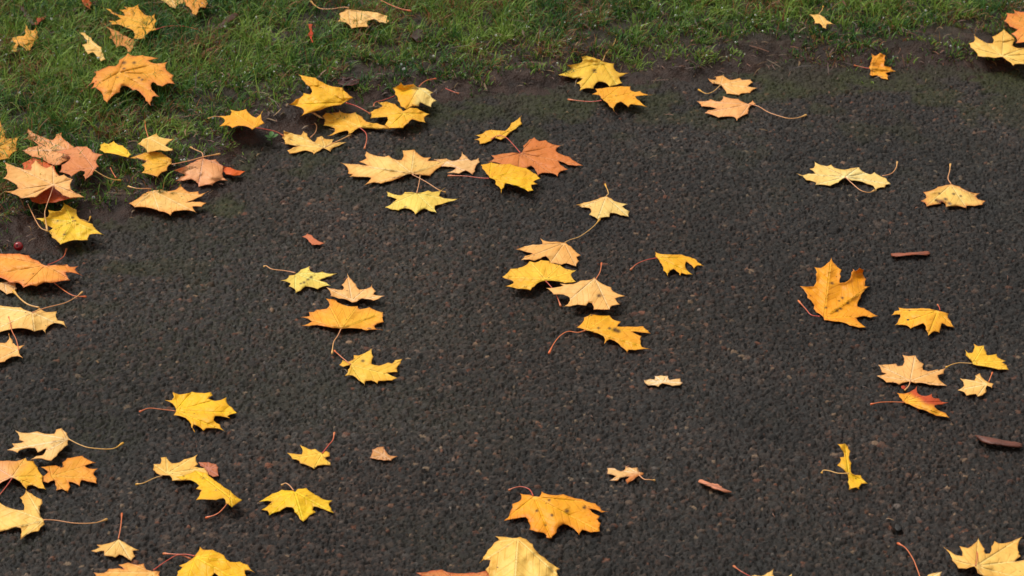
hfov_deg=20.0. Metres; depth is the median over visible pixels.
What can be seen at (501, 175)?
maple leaf
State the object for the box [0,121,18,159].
maple leaf
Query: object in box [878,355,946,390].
maple leaf
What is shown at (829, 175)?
maple leaf
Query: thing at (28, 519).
maple leaf
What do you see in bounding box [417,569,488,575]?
maple leaf
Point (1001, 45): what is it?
maple leaf
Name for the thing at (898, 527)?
stone
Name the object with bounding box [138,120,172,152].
maple leaf
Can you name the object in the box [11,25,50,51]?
maple leaf
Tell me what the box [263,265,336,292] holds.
maple leaf
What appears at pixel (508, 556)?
maple leaf
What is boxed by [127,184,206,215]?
maple leaf
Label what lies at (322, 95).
maple leaf
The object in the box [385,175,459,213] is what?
maple leaf
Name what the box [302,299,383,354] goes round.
maple leaf
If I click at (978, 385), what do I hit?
maple leaf
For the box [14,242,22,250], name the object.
red berry
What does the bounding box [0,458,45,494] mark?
maple leaf
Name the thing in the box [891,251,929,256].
twig
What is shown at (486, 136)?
maple leaf
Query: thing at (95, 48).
maple leaf
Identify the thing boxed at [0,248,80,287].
maple leaf
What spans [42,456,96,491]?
maple leaf
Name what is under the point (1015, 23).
maple leaf
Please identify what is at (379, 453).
leaf fragment
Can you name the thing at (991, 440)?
bark strip
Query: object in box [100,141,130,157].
maple leaf
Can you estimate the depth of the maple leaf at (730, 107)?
4.99 m
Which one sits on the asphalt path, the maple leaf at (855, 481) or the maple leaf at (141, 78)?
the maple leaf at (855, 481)
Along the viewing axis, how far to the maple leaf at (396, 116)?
4.93 m
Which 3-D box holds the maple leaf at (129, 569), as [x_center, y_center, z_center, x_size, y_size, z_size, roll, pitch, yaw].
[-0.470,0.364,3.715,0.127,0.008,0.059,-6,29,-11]
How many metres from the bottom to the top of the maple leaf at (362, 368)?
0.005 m
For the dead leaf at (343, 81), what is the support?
on the ground at (120, 208)
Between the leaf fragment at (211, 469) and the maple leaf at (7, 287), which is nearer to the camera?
the leaf fragment at (211, 469)
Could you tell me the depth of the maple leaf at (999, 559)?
3.73 m
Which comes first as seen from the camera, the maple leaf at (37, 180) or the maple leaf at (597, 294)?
the maple leaf at (597, 294)
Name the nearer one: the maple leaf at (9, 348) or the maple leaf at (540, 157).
the maple leaf at (9, 348)
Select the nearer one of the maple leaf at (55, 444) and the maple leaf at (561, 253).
the maple leaf at (55, 444)
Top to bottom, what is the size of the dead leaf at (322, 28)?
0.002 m
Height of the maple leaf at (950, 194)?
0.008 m
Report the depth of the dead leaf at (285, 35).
5.18 m
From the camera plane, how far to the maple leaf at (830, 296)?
4.37 m
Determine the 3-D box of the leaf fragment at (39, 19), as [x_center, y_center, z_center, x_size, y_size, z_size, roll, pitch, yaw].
[-0.852,-0.483,5.244,0.019,0.002,0.046,0,28,0]
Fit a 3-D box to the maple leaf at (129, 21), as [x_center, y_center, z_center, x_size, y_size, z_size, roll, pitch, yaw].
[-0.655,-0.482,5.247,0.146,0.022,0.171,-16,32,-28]
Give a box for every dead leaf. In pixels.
[19,4,34,24]
[217,13,238,29]
[265,31,288,50]
[313,26,333,38]
[338,77,359,85]
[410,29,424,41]
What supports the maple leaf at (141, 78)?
on the ground at (120, 208)
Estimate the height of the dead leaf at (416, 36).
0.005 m
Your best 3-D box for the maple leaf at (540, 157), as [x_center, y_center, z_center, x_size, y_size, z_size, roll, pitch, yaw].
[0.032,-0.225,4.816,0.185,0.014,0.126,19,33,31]
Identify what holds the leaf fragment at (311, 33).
on the ground at (120, 208)
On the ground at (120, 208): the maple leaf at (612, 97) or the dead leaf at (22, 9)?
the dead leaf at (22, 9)
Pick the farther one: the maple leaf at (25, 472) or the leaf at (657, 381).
the leaf at (657, 381)
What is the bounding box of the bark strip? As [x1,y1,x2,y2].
[975,435,1022,447]
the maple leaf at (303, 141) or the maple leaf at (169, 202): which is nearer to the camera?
the maple leaf at (169, 202)
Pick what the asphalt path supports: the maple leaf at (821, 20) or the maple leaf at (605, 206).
the maple leaf at (605, 206)
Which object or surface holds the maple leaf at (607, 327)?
on the asphalt path
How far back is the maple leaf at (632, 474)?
3.93 m
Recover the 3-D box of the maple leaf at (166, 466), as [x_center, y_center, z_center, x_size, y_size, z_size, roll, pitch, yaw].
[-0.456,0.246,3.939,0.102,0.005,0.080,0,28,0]
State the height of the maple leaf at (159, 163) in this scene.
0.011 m
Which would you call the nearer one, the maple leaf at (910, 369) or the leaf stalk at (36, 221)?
the maple leaf at (910, 369)
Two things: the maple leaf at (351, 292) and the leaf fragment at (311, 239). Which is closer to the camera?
the maple leaf at (351, 292)
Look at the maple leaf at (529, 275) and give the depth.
4.42 m
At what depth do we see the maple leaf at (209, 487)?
3.87 m
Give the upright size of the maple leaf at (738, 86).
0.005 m
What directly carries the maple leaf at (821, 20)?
on the ground at (120, 208)
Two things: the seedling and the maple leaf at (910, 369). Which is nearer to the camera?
the maple leaf at (910, 369)
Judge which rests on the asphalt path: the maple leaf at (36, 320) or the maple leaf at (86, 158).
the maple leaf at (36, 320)
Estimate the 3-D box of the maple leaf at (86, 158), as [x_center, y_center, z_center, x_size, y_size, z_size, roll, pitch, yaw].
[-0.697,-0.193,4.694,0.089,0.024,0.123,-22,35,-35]
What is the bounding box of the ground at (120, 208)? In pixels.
[0,0,1023,260]
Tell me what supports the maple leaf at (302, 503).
on the asphalt path
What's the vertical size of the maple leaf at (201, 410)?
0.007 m
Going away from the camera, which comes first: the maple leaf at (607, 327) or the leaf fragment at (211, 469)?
the leaf fragment at (211, 469)
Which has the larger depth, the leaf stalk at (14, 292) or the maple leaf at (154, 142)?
the maple leaf at (154, 142)
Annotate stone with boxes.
[894,523,901,531]
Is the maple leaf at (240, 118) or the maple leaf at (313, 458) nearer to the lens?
the maple leaf at (313, 458)
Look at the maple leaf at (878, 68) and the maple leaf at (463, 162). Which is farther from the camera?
the maple leaf at (878, 68)
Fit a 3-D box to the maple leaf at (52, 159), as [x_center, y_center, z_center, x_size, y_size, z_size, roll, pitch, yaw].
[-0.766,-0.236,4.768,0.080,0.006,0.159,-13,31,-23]
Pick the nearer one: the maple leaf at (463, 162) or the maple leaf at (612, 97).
the maple leaf at (463, 162)
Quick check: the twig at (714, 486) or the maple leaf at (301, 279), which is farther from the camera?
the maple leaf at (301, 279)
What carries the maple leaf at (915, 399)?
on the asphalt path
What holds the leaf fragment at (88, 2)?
on the ground at (120, 208)
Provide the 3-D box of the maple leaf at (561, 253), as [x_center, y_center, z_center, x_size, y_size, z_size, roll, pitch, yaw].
[0.070,-0.077,4.548,0.104,0.005,0.170,7,29,13]
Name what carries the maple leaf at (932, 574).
on the asphalt path
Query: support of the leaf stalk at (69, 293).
on the asphalt path
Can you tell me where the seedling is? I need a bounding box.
[265,131,277,144]
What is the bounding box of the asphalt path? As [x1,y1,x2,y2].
[0,59,1023,575]
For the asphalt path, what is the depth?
4.24 m
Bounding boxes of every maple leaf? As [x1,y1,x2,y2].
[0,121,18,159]
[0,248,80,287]
[0,281,16,294]
[0,291,82,333]
[0,316,23,362]
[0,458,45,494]
[0,491,107,539]
[3,160,82,229]
[8,428,123,460]
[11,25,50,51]
[22,129,73,165]
[22,158,71,203]
[36,202,102,244]
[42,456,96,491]
[58,146,120,180]
[81,33,104,60]
[81,53,174,105]
[92,513,137,560]
[94,554,191,575]
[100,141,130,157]
[104,23,140,51]
[107,5,205,38]
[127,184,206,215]
[131,151,219,177]
[135,454,207,485]
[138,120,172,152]
[139,392,236,431]
[161,0,182,8]
[163,547,254,575]
[174,146,244,186]
[177,471,241,518]
[184,0,207,14]
[219,109,283,136]
[259,483,333,521]
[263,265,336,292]
[282,131,350,153]
[288,432,334,468]
[289,74,370,116]
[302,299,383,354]
[310,0,388,28]
[323,110,391,148]
[326,274,382,302]
[333,349,401,384]
[342,150,447,192]
[371,102,428,127]
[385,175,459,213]
[393,78,436,109]
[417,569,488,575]
[434,153,479,174]
[448,162,539,191]
[475,115,521,143]
[480,536,558,575]
[489,135,582,176]
[503,260,575,306]
[504,486,606,538]
[516,218,600,265]
[547,262,623,309]
[548,314,650,353]
[559,39,626,89]
[567,86,647,109]
[577,184,629,219]
[607,466,655,483]
[630,253,702,275]
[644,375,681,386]
[697,96,806,119]
[698,75,755,94]
[733,565,791,575]
[796,161,889,192]
[798,259,876,327]
[809,6,831,27]
[821,444,867,489]
[854,53,893,79]
[870,386,948,417]
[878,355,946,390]
[892,304,953,335]
[897,542,941,575]
[922,163,984,207]
[944,537,1023,575]
[945,344,1008,369]
[958,372,992,396]
[969,29,1023,65]
[1004,10,1023,42]
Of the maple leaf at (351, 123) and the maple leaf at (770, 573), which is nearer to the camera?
the maple leaf at (770, 573)
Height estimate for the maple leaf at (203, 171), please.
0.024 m
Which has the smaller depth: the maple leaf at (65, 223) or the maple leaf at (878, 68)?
the maple leaf at (65, 223)
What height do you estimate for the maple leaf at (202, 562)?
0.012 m
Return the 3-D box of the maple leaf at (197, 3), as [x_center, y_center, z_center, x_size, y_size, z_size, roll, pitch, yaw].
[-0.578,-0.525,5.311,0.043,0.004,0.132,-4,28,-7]
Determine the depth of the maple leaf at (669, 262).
4.47 m
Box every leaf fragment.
[34,16,45,24]
[82,0,91,8]
[199,462,218,476]
[303,234,324,244]
[307,24,313,42]
[370,446,396,460]
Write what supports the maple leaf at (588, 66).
on the ground at (120, 208)
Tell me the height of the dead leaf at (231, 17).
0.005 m
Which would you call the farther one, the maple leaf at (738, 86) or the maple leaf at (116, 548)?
the maple leaf at (738, 86)
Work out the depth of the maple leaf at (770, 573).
3.71 m
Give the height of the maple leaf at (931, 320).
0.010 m
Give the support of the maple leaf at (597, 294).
on the asphalt path
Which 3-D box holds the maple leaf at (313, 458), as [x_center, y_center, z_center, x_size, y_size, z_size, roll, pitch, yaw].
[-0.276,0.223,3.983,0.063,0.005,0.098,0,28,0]
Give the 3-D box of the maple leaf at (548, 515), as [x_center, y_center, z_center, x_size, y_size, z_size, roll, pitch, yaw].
[0.050,0.298,3.833,0.148,0.013,0.105,9,29,16]
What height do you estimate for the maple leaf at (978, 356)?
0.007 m
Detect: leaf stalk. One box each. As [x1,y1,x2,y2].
[12,290,39,307]
[28,204,48,231]
[54,283,85,297]
[381,0,410,11]
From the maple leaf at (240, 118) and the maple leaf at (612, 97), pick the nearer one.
the maple leaf at (240, 118)
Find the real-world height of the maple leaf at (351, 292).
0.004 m
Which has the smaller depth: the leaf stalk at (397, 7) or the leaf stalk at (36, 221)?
the leaf stalk at (36, 221)
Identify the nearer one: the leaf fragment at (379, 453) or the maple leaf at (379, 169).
the leaf fragment at (379, 453)
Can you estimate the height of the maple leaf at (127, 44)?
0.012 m
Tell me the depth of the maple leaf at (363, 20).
5.25 m
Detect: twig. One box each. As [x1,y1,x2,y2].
[698,479,731,492]
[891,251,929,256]
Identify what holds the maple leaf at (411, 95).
on the asphalt path

